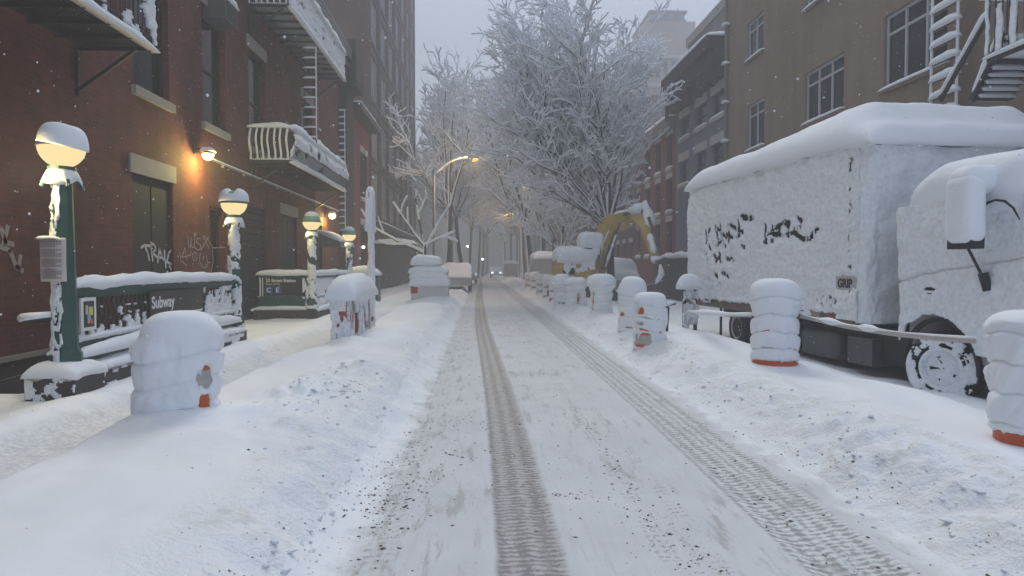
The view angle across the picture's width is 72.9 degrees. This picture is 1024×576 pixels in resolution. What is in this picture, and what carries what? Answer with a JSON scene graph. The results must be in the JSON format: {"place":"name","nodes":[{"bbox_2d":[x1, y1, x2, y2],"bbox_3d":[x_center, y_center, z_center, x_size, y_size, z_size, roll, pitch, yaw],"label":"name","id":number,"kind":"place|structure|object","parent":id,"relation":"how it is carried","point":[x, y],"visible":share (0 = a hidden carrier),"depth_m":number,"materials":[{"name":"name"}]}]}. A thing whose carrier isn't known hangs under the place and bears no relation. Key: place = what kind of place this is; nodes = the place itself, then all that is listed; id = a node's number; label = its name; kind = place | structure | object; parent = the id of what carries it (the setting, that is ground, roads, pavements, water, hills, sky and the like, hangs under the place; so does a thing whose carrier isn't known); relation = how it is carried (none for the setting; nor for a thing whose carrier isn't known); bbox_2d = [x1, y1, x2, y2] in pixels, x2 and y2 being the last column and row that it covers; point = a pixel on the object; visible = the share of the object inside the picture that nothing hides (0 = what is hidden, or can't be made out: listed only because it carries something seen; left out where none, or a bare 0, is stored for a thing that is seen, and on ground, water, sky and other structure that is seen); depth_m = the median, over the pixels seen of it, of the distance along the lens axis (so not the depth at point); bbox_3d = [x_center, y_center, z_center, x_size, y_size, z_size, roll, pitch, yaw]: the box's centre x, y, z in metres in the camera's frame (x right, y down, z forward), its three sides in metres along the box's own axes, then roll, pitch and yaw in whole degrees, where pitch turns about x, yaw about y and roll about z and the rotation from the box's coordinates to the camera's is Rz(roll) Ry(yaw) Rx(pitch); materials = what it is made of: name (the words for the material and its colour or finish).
{"place":"outdoors","nodes":[
{"label":"outdoors","id":0,"kind":"place"},
{"bbox_2d":[0,283,466,575],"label":"snowbank","id":1,"kind":"object","parent":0,"point":[121,493],"visible":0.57,"depth_m":4.79,"materials":[{"name":"snow"}]},
{"bbox_2d":[0,271,247,401],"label":"subway entrance","id":2,"kind":"object","parent":1,"relation":"on","point":[107,358],"visible":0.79,"depth_m":8.69,"materials":[{"name":"stone"}]},
{"bbox_2d":[35,122,88,361],"bbox_3d":[-4.973,-0.429,7.703,0.510,2.783,0.498,0,2,-3],"label":"globe lamp","id":3,"kind":"object","parent":2,"relation":"on","point":[62,149],"visible":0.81,"depth_m":7.60,"materials":[{"name":"metal"}]},
{"bbox_2d":[36,236,66,281],"bbox_3d":[-4.972,-0.316,7.489,0.288,0.496,0.085,0,2,-3],"label":"paper notice","id":4,"kind":"object","parent":3,"relation":"attached to","point":[53,259],"visible":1,"depth_m":7.46,"materials":[{"name":"grey"}]},
{"bbox_2d":[218,188,248,327],"bbox_3d":[-5.229,-0.539,13.067,0.542,2.674,0.494,0,2,-3],"label":"globe lamp","id":5,"kind":"object","parent":2,"relation":"on","point":[234,203],"visible":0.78,"depth_m":12.95,"materials":[{"name":"green paint"}]},
{"bbox_2d":[128,310,224,413],"bbox_3d":[-2.900,0.827,5.981,0.860,1.260,0.732,0,2,-3],"label":"traffic drum","id":6,"kind":"object","parent":1,"relation":"on","point":[179,358],"visible":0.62,"depth_m":5.73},
{"bbox_2d":[253,269,350,319],"bbox_3d":[-6.345,1.633,21.823,1.850,4.493,5.764,0,2,-3],"label":"subway entrance","id":7,"kind":"object","parent":1,"relation":"on","point":[282,295],"visible":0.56,"depth_m":19.01,"materials":[{"name":"metal"}]},
{"bbox_2d":[302,211,320,309],"bbox_3d":[-5.506,-0.747,19.084,0.504,2.720,0.504,0,2,-3],"label":"globe lamp","id":8,"kind":"object","parent":7,"relation":"on","point":[311,221],"visible":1,"depth_m":18.98,"materials":[{"name":"green paint"}]},
{"bbox_2d":[342,226,355,272],"bbox_3d":[-5.758,-0.867,24.540,0.504,2.624,0.504,0,2,-3],"label":"globe lamp","id":9,"kind":"object","parent":7,"relation":"on","point":[349,234],"visible":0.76,"depth_m":24.41,"materials":[{"name":"green paint"}]},
{"bbox_2d":[323,273,377,340],"bbox_3d":[-3.087,0.385,13.540,0.560,1.368,2.760,0,2,-3],"label":"barricade","id":10,"kind":"object","parent":1,"relation":"on","point":[350,314],"visible":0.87,"depth_m":12.41,"materials":[{"name":"white plastic"}]},
{"bbox_2d":[353,265,381,301],"bbox_3d":[-6.000,-0.114,28.063,1.360,1.602,1.020,0,2,-3],"label":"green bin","id":11,"kind":"object","parent":1,"relation":"on","point":[364,270],"visible":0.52,"depth_m":27.66,"materials":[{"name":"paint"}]},
{"bbox_2d":[365,186,375,326],"bbox_3d":[-3.077,-0.591,15.163,0.188,3.256,0.540,0,2,-3],"label":"sign pole","id":12,"kind":"object","parent":1,"relation":"on","point":[370,221],"visible":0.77,"depth_m":15.09,"materials":[{"name":"grey metal"}]},
{"bbox_2d":[361,172,457,254],"bbox_3d":[-4.525,-2.208,30.778,4.313,5.749,1.011,0,2,-10],"label":"street tree","id":13,"kind":"object","parent":1,"relation":"on","point":[399,241],"visible":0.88,"depth_m":30.67,"materials":[{"name":"white plant"}]},
{"bbox_2d":[408,254,450,299],"bbox_3d":[-3.065,-0.276,25.840,1.528,1.962,1.140,0,2,-3],"label":"barricade stack","id":14,"kind":"object","parent":1,"relation":"on","point":[432,271],"visible":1,"depth_m":25.39,"materials":[{"name":"white plastic"}]},
{"bbox_2d":[383,43,496,262],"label":"street tree","id":15,"kind":"object","parent":1,"relation":"on","point":[446,115],"visible":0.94,"depth_m":45.63,"materials":[{"name":"white plant"}]},
{"bbox_2d":[402,69,493,262],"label":"street tree","id":16,"kind":"object","parent":1,"relation":"on","point":[463,179],"visible":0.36,"depth_m":55.56,"materials":[{"name":"white plant"}]},
{"bbox_2d":[432,155,478,255],"bbox_3d":[-3.254,-3.618,39.800,2.708,7.985,0.600,0,2,-3],"label":"street lamp","id":17,"kind":"object","parent":1,"relation":"on","point":[447,163],"visible":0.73,"depth_m":39.64,"materials":[{"name":"grey painted metal"},{"name":"snow"},{"name":"glowing lamp glass"}]},
{"bbox_2d":[412,87,499,261],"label":"street tree","id":18,"kind":"object","parent":1,"relation":"on","point":[464,210],"visible":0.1,"depth_m":65.59,"materials":[{"name":"white plant"}]},
{"bbox_2d":[444,262,471,290],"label":"parked car","id":19,"kind":"object","parent":1,"relation":"on","point":[459,274],"visible":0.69,"depth_m":41.95,"materials":[{"name":"paint"}]},
{"bbox_2d":[418,139,500,263],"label":"street tree","id":20,"kind":"object","parent":1,"relation":"on","point":[477,214],"visible":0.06,"depth_m":79.56,"materials":[{"name":"grey plant"}]},
{"bbox_2d":[0,0,1023,563],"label":"falling snow","id":21,"kind":"structure","parent":0,"point":[482,228],"depth_m":4.35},
{"bbox_2d":[415,0,719,166],"label":"sky","id":22,"kind":"structure","parent":0,"point":[451,32],"materials":[{"name":"grey"}]},
{"bbox_2d":[281,273,967,575],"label":"road","id":23,"kind":"structure","parent":0,"point":[498,317],"depth_m":5.09,"materials":[{"name":"snow"}]},
{"bbox_2d":[419,153,501,277],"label":"street tree","id":24,"kind":"object","parent":23,"relation":"on","point":[479,229],"visible":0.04,"depth_m":97.63,"materials":[{"name":"grey plant"}]},
{"bbox_2d":[453,184,502,275],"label":"street tree","id":25,"kind":"object","parent":23,"relation":"on","point":[484,234],"visible":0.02,"depth_m":119.39,"materials":[{"name":"grey plant"}]},
{"bbox_2d":[200,335,994,575],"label":"road grit","id":26,"kind":"object","parent":23,"relation":"on","point":[405,506],"visible":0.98,"depth_m":4.66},
{"bbox_2d":[230,319,1021,573],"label":"snow clods","id":27,"kind":"object","parent":23,"relation":"on","point":[332,512],"visible":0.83,"depth_m":5.14,"materials":[{"name":"snow"}]},
{"bbox_2d":[661,251,688,302],"bbox_3d":[7.207,-0.522,30.389,0.340,2.174,5.144,0,2,-3],"label":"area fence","id":28,"kind":"object","parent":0,"point":[677,261],"visible":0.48,"depth_m":30.63,"materials":[{"name":"black metal"}]},
{"bbox_2d":[494,273,1023,575],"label":"snowbank","id":29,"kind":"object","parent":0,"point":[965,445],"visible":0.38,"depth_m":5.77,"materials":[{"name":"snow"}]},
{"bbox_2d":[473,208,508,261],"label":"street tree","id":30,"kind":"object","parent":29,"relation":"on","point":[501,239],"visible":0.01,"depth_m":139.63,"materials":[{"name":"grey plant"}]},
{"bbox_2d":[488,208,514,260],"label":"street tree","id":31,"kind":"object","parent":29,"relation":"on","point":[510,234],"visible":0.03,"depth_m":117.51,"materials":[{"name":"grey plant"}]},
{"bbox_2d":[419,38,592,271],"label":"street tree","id":32,"kind":"object","parent":29,"relation":"on","point":[502,173],"visible":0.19,"depth_m":49.88,"materials":[{"name":"white plant"}]},
{"bbox_2d":[503,260,517,276],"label":"parked van","id":33,"kind":"object","parent":29,"relation":"on","point":[510,268],"visible":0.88,"depth_m":89.86,"materials":[{"name":"paint"}]},
{"bbox_2d":[487,198,541,276],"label":"street tree","id":34,"kind":"object","parent":29,"relation":"on","point":[516,230],"visible":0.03,"depth_m":94.94,"materials":[{"name":"grey plant"}]},
{"bbox_2d":[470,114,566,278],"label":"street tree","id":35,"kind":"object","parent":29,"relation":"on","point":[523,258],"visible":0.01,"depth_m":77.86,"materials":[{"name":"grey plant"}]},
{"bbox_2d":[461,72,603,250],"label":"street tree","id":36,"kind":"object","parent":29,"relation":"on","point":[539,220],"visible":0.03,"depth_m":61.93,"materials":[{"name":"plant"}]},
{"bbox_2d":[535,274,544,295],"bbox_3d":[1.495,-0.119,35.161,0.674,1.180,0.703,0,2,-3],"label":"traffic drum","id":37,"kind":"object","parent":29,"relation":"on","point":[539,283],"visible":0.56,"depth_m":34.92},
{"bbox_2d":[529,251,551,274],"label":"parked van","id":38,"kind":"object","parent":29,"relation":"on","point":[543,265],"visible":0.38,"depth_m":41.91,"materials":[{"name":"paint"}]},
{"bbox_2d":[551,274,569,309],"bbox_3d":[1.795,0.159,24.942,0.754,1.340,0.757,0,2,-3],"label":"traffic drum","id":39,"kind":"object","parent":29,"relation":"on","point":[559,291],"visible":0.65,"depth_m":24.69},
{"bbox_2d":[511,172,620,248],"bbox_3d":[2.901,-2.946,36.913,5.789,6.847,3.714,0,2,-3],"label":"street tree","id":40,"kind":"object","parent":29,"relation":"on","point":[556,208],"visible":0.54,"depth_m":36.88,"materials":[{"name":"white plant"}]},
{"bbox_2d":[452,0,683,288],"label":"street tree","id":41,"kind":"object","parent":29,"relation":"on","point":[569,118],"visible":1,"depth_m":31.72,"materials":[{"name":"white plant"}]},
{"bbox_2d":[563,277,587,311],"bbox_3d":[2.105,0.210,22.859,0.852,1.140,0.813,0,2,-3],"label":"traffic drum","id":42,"kind":"object","parent":29,"relation":"on","point":[575,288],"visible":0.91,"depth_m":22.57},
{"bbox_2d":[586,274,615,312],"bbox_3d":[2.510,0.195,19.565,0.848,1.200,0.843,0,2,-3],"label":"traffic drum","id":43,"kind":"object","parent":29,"relation":"on","point":[603,286],"visible":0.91,"depth_m":19.29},
{"bbox_2d":[547,200,668,300],"bbox_3d":[3.923,-1.502,29.348,4.574,4.397,3.804,0,2,-3],"label":"excavator","id":44,"kind":"object","parent":29,"relation":"on","point":[592,259],"visible":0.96,"depth_m":29.19,"materials":[{"name":"yellow metal"}]},
{"bbox_2d":[614,257,640,289],"bbox_3d":[5.435,-0.631,36.788,1.860,1.998,4.500,0,2,-3],"label":"parked car","id":45,"kind":"object","parent":29,"relation":"on","point":[624,267],"visible":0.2,"depth_m":35.05,"materials":[{"name":"paint"}]},
{"bbox_2d":[617,276,646,331],"bbox_3d":[2.531,0.372,14.562,0.658,1.240,0.669,0,2,-3],"label":"traffic drum","id":46,"kind":"object","parent":29,"relation":"on","point":[627,292],"visible":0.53,"depth_m":14.32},
{"bbox_2d":[633,292,666,350],"bbox_3d":[2.475,0.621,12.375,0.641,1.100,0.652,0,2,-3],"label":"traffic drum","id":47,"kind":"object","parent":29,"relation":"on","point":[649,316],"visible":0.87,"depth_m":12.14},
{"bbox_2d":[675,274,702,329],"bbox_3d":[3.673,0.334,14.402,0.480,1.259,0.600,0,2,-3],"label":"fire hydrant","id":48,"kind":"object","parent":29,"relation":"on","point":[692,283],"visible":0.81,"depth_m":14.31,"materials":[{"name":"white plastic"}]},
{"bbox_2d":[749,278,802,366],"bbox_3d":[3.432,0.454,9.038,0.663,1.160,0.653,0,2,-3],"label":"traffic drum","id":49,"kind":"object","parent":29,"relation":"on","point":[775,298],"visible":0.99,"depth_m":8.80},
{"bbox_2d":[687,309,751,316],"bbox_3d":[3.384,0.417,11.661,0.129,0.356,5.099,0,2,4],"label":"barrier tape","id":50,"kind":"object","parent":49,"relation":"attached to","point":[708,313],"visible":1,"depth_m":11.09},
{"bbox_2d":[800,313,976,343],"bbox_3d":[3.588,0.379,7.063,0.086,0.153,3.777,0,2,4],"label":"barrier tape","id":51,"kind":"object","parent":49,"relation":"attached to","point":[868,328],"visible":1,"depth_m":6.48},
{"bbox_2d":[684,102,1023,396],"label":"box truck","id":52,"kind":"object","parent":29,"relation":"on","point":[861,276],"visible":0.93,"depth_m":9.56,"materials":[{"name":"white metal"}]},
{"bbox_2d":[982,310,1023,446],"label":"traffic drum","id":53,"kind":"object","parent":29,"relation":"on","point":[1003,371],"visible":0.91,"depth_m":4.97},
{"label":"ground","id":54,"kind":"structure","parent":0,"visible":0},
{"bbox_2d":[0,0,351,383],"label":"brick building","id":55,"kind":"structure","parent":54,"relation":"on","point":[121,113],"depth_m":13.54,"materials":[{"name":"red brick"}]},
{"bbox_2d":[0,0,159,95],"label":"fire escape","id":56,"kind":"object","parent":55,"relation":"attached to","point":[87,25],"visible":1,"depth_m":9.99,"materials":[{"name":"black metal"}]},
{"bbox_2d":[129,152,176,319],"bbox_3d":[-6.870,-0.519,13.230,0.175,3.817,1.846,0,2,-3],"label":"door","id":57,"kind":"structure","parent":55,"relation":"in","point":[150,217],"depth_m":13.11,"materials":[{"name":"metal"}]},
{"bbox_2d":[131,0,175,112],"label":"window","id":58,"kind":"structure","parent":55,"relation":"in","point":[147,66],"depth_m":13.30,"materials":[{"name":"black glass"}]},
{"bbox_2d":[193,145,215,160],"bbox_3d":[-6.691,-2.932,15.060,0.432,0.330,0.260,0,2,-3],"label":"wall lamp","id":59,"kind":"object","parent":55,"relation":"attached to","point":[208,154],"visible":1,"depth_m":14.99,"materials":[{"name":"glass"}]},
{"bbox_2d":[209,207,218,296],"bbox_3d":[-7.004,-0.823,16.385,0.300,2.157,1.100,0,2,-3],"label":"window","id":60,"kind":"structure","parent":55,"relation":"in","point":[214,227],"depth_m":16.64,"materials":[{"name":"black glass"}]},
{"bbox_2d":[200,0,230,140],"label":"window","id":61,"kind":"structure","parent":55,"relation":"in","point":[210,123],"depth_m":16.41,"materials":[{"name":"black glass"}]},
{"bbox_2d":[202,0,238,30],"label":"air conditioner","id":62,"kind":"object","parent":55,"relation":"attached to","point":[218,14],"visible":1,"depth_m":15.92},
{"bbox_2d":[240,206,264,319],"bbox_3d":[-7.192,-0.522,19.066,0.050,3.430,2.511,0,2,-3],"label":"roller door","id":63,"kind":"structure","parent":55,"relation":"in","point":[249,267],"depth_m":19.08,"materials":[{"name":"metal"}]},
{"bbox_2d":[246,33,267,157],"bbox_3d":[-7.156,-5.252,19.324,0.280,3.130,1.650,0,2,-3],"label":"window","id":64,"kind":"structure","parent":55,"relation":"in","point":[253,64],"depth_m":19.52,"materials":[{"name":"black glass"}]},
{"bbox_2d":[280,203,297,269],"bbox_3d":[-7.303,-0.792,22.603,0.175,3.787,2.037,0,2,-3],"label":"door","id":65,"kind":"structure","parent":55,"relation":"in","point":[287,225],"depth_m":22.60,"materials":[{"name":"metal"}]},
{"bbox_2d":[247,0,346,99],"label":"fire escape","id":66,"kind":"object","parent":55,"relation":"attached to","point":[290,19],"visible":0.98,"depth_m":21.42,"materials":[{"name":"black metal"}]},
{"bbox_2d":[247,122,348,210],"bbox_3d":[-6.602,-3.728,22.309,1.338,1.924,7.767,0,2,-3],"label":"fire escape","id":67,"kind":"object","parent":55,"relation":"attached to","point":[309,162],"visible":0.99,"depth_m":20.19,"materials":[{"name":"black metal"}]},
{"bbox_2d":[303,46,317,142],"bbox_3d":[-6.158,-5.897,21.167,0.416,2.920,0.106,0,2,-3],"label":"fire ladder","id":68,"kind":"object","parent":67,"relation":"attached to","point":[309,87],"visible":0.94,"depth_m":21.13,"materials":[{"name":"black metal"}]},
{"bbox_2d":[338,109,345,234],"bbox_3d":[-6.413,-4.380,26.210,0.256,4.720,0.106,0,2,-3],"label":"fire ladder","id":69,"kind":"object","parent":67,"relation":"attached to","point":[344,157],"visible":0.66,"depth_m":26.16,"materials":[{"name":"black metal"}]},
{"bbox_2d":[300,87,313,134],"bbox_3d":[-7.414,-5.424,24.930,0.280,3.130,1.840,0,2,-3],"label":"window","id":70,"kind":"structure","parent":55,"relation":"in","point":[310,101],"depth_m":25.06,"materials":[{"name":"black glass"}]},
{"bbox_2d":[316,230,345,247],"bbox_3d":[-6.944,-1.892,26.663,1.010,0.642,1.520,0,2,-3],"label":"awning","id":71,"kind":"object","parent":55,"relation":"attached to","point":[334,240],"depth_m":25.92,"materials":[{"name":"fabric"}]},
{"bbox_2d":[339,39,363,269],"bbox_3d":[-7.548,-3.526,31.692,1.250,14.900,2.000,0,2,-3],"label":"service shaft","id":72,"kind":"object","parent":54,"relation":"on","point":[350,88],"visible":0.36,"depth_m":30.87,"materials":[{"name":"metal"}]},
{"bbox_2d":[354,100,380,266],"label":"brick house","id":73,"kind":"structure","parent":54,"relation":"on","point":[365,124],"depth_m":35.99,"materials":[{"name":"brown brick"}]},
{"bbox_2d":[323,0,419,288],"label":"loft building","id":74,"kind":"structure","parent":54,"relation":"on","point":[389,63],"depth_m":46.43,"materials":[{"name":"brown brick"}]},
{"bbox_2d":[371,114,379,166],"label":"window","id":75,"kind":"structure","parent":74,"relation":"in","point":[374,137],"depth_m":41.52,"materials":[{"name":"grey glass"}]},
{"bbox_2d":[371,57,379,112],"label":"window","id":76,"kind":"structure","parent":74,"relation":"in","point":[373,67],"depth_m":41.22,"materials":[{"name":"grey glass"}]},
{"bbox_2d":[371,0,379,58],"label":"window","id":77,"kind":"structure","parent":74,"relation":"in","point":[373,12],"depth_m":41.11,"materials":[{"name":"grey glass"}]},
{"bbox_2d":[372,171,379,219],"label":"window","id":78,"kind":"structure","parent":74,"relation":"in","point":[374,180],"depth_m":42.01,"materials":[{"name":"grey glass"}]},
{"bbox_2d":[381,128,387,174],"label":"window","id":79,"kind":"structure","parent":74,"relation":"in","point":[383,169],"depth_m":45.12,"materials":[{"name":"grey glass"}]},
{"bbox_2d":[381,76,387,125],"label":"window","id":80,"kind":"structure","parent":74,"relation":"in","point":[382,81],"depth_m":45.09,"materials":[{"name":"grey glass"}]},
{"bbox_2d":[381,25,387,75],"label":"window","id":81,"kind":"structure","parent":74,"relation":"in","point":[382,31],"depth_m":45.00,"materials":[{"name":"grey glass"}]},
{"bbox_2d":[381,179,388,223],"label":"window","id":82,"kind":"structure","parent":74,"relation":"in","point":[383,183],"depth_m":45.31,"materials":[{"name":"grey glass"}]},
{"bbox_2d":[374,239,417,270],"bbox_3d":[-6.894,-1.274,40.906,2.460,3.232,2.460,0,2,-3],"label":"entrance canopy","id":83,"kind":"object","parent":74,"relation":"attached to","point":[378,244],"visible":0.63,"depth_m":39.80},
{"bbox_2d":[416,187,444,262],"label":"apartment building","id":84,"kind":"structure","parent":54,"relation":"on","point":[426,218],"depth_m":121.53,"materials":[{"name":"grey concrete"}]},
{"bbox_2d":[426,188,520,272],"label":"building","id":85,"kind":"structure","parent":54,"relation":"on","point":[495,247],"depth_m":189.59,"materials":[{"name":"grey concrete"}]},
{"bbox_2d":[521,199,548,272],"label":"brown apartment building","id":86,"kind":"structure","parent":54,"relation":"on","point":[532,238],"depth_m":123.29,"materials":[{"name":"brick"}]},
{"bbox_2d":[549,94,674,250],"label":"brown apartment building","id":87,"kind":"structure","parent":54,"relation":"on","point":[653,99],"depth_m":73.84,"materials":[{"name":"brick"}]},
{"bbox_2d":[579,124,651,233],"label":"brown row house","id":88,"kind":"structure","parent":54,"relation":"on","point":[584,229],"depth_m":62.21,"materials":[{"name":"brick"}]},
{"bbox_2d":[610,157,634,260],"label":"plum row house","id":89,"kind":"structure","parent":54,"relation":"on","point":[624,244],"depth_m":48.18,"materials":[{"name":"brick"}]},
{"bbox_2d":[609,10,694,94],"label":"office tower","id":90,"kind":"structure","parent":54,"relation":"on","point":[674,26],"depth_m":95.51,"materials":[{"name":"grey concrete"}]},
{"bbox_2d":[634,114,675,292],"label":"red row house","id":91,"kind":"structure","parent":54,"relation":"on","point":[660,174],"depth_m":38.44,"materials":[{"name":"brick"}]},
{"bbox_2d":[664,171,672,214],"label":"window","id":92,"kind":"structure","parent":91,"relation":"in","point":[670,174],"depth_m":36.82,"materials":[{"name":"grey glass"}]},
{"bbox_2d":[665,215,672,253],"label":"window","id":93,"kind":"structure","parent":91,"relation":"in","point":[668,218],"depth_m":36.89,"materials":[{"name":"grey glass"}]},
{"bbox_2d":[661,31,724,294],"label":"grey row house","id":94,"kind":"structure","parent":54,"relation":"on","point":[701,113],"depth_m":31.50,"materials":[{"name":"brick"}]},
{"bbox_2d":[677,149,689,189],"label":"window","id":95,"kind":"structure","parent":94,"relation":"in","point":[685,165],"depth_m":34.14,"materials":[{"name":"grey glass"}]},
{"bbox_2d":[678,106,689,143],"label":"window","id":96,"kind":"structure","parent":94,"relation":"in","point":[685,135],"depth_m":33.97,"materials":[{"name":"grey glass"}]},
{"bbox_2d":[693,91,706,133],"bbox_3d":[8.591,-7.907,31.392,0.300,1.569,1.776,0,2,-3],"label":"window","id":97,"kind":"structure","parent":94,"relation":"in","point":[702,123],"depth_m":31.54,"materials":[{"name":"grey glass"}]},
{"bbox_2d":[694,140,706,172],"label":"window","id":98,"kind":"structure","parent":94,"relation":"in","point":[701,146],"depth_m":31.63,"materials":[{"name":"grey glass"}]},
{"bbox_2d":[686,0,724,49],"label":"penthouse","id":99,"kind":"object","parent":94,"relation":"on","point":[713,20],"visible":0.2,"depth_m":36.48,"materials":[{"name":"grey concrete"}]},
{"bbox_2d":[709,78,723,123],"bbox_3d":[8.696,-7.837,29.118,0.300,1.569,1.828,0,2,-3],"label":"window","id":100,"kind":"structure","parent":94,"relation":"in","point":[719,108],"depth_m":29.30,"materials":[{"name":"grey glass"}]},
{"bbox_2d":[710,130,723,165],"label":"window","id":101,"kind":"structure","parent":94,"relation":"in","point":[719,148],"depth_m":29.44,"materials":[{"name":"grey glass"}]},
{"bbox_2d":[720,0,1023,161],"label":"stucco building","id":102,"kind":"structure","parent":54,"relation":"on","point":[758,38],"depth_m":20.07,"materials":[{"name":"paint"}]},
{"bbox_2d":[744,12,764,64],"bbox_3d":[8.848,-9.082,25.183,0.244,1.483,1.693,0,2,-3],"label":"window","id":103,"kind":"structure","parent":102,"relation":"in","point":[756,28],"depth_m":25.23,"materials":[{"name":"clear glass"}]},
{"bbox_2d":[744,97,764,153],"bbox_3d":[8.854,-5.874,25.159,0.244,1.779,1.728,0,2,-3],"label":"window","id":104,"kind":"structure","parent":102,"relation":"in","point":[756,125],"depth_m":25.16,"materials":[{"name":"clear glass"}]},
{"bbox_2d":[800,53,844,128],"bbox_3d":[9.082,-5.712,20.210,0.244,1.649,2.491,0,2,-3],"label":"window","id":105,"kind":"structure","parent":102,"relation":"in","point":[822,82],"depth_m":20.23,"materials":[{"name":"grey glass"}]},
{"bbox_2d":[878,0,949,95],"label":"window","id":106,"kind":"structure","parent":102,"relation":"in","point":[904,45],"depth_m":16.23,"materials":[{"name":"grey glass"}]},
{"bbox_2d":[927,0,962,105],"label":"fire ladder","id":107,"kind":"object","parent":102,"relation":"attached to","point":[950,36],"visible":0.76,"depth_m":14.27,"materials":[{"name":"black metal"}]},
{"bbox_2d":[937,0,1023,101],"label":"fire escape","id":108,"kind":"object","parent":102,"relation":"attached to","point":[1001,72],"visible":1,"depth_m":11.46,"materials":[{"name":"black metal"}]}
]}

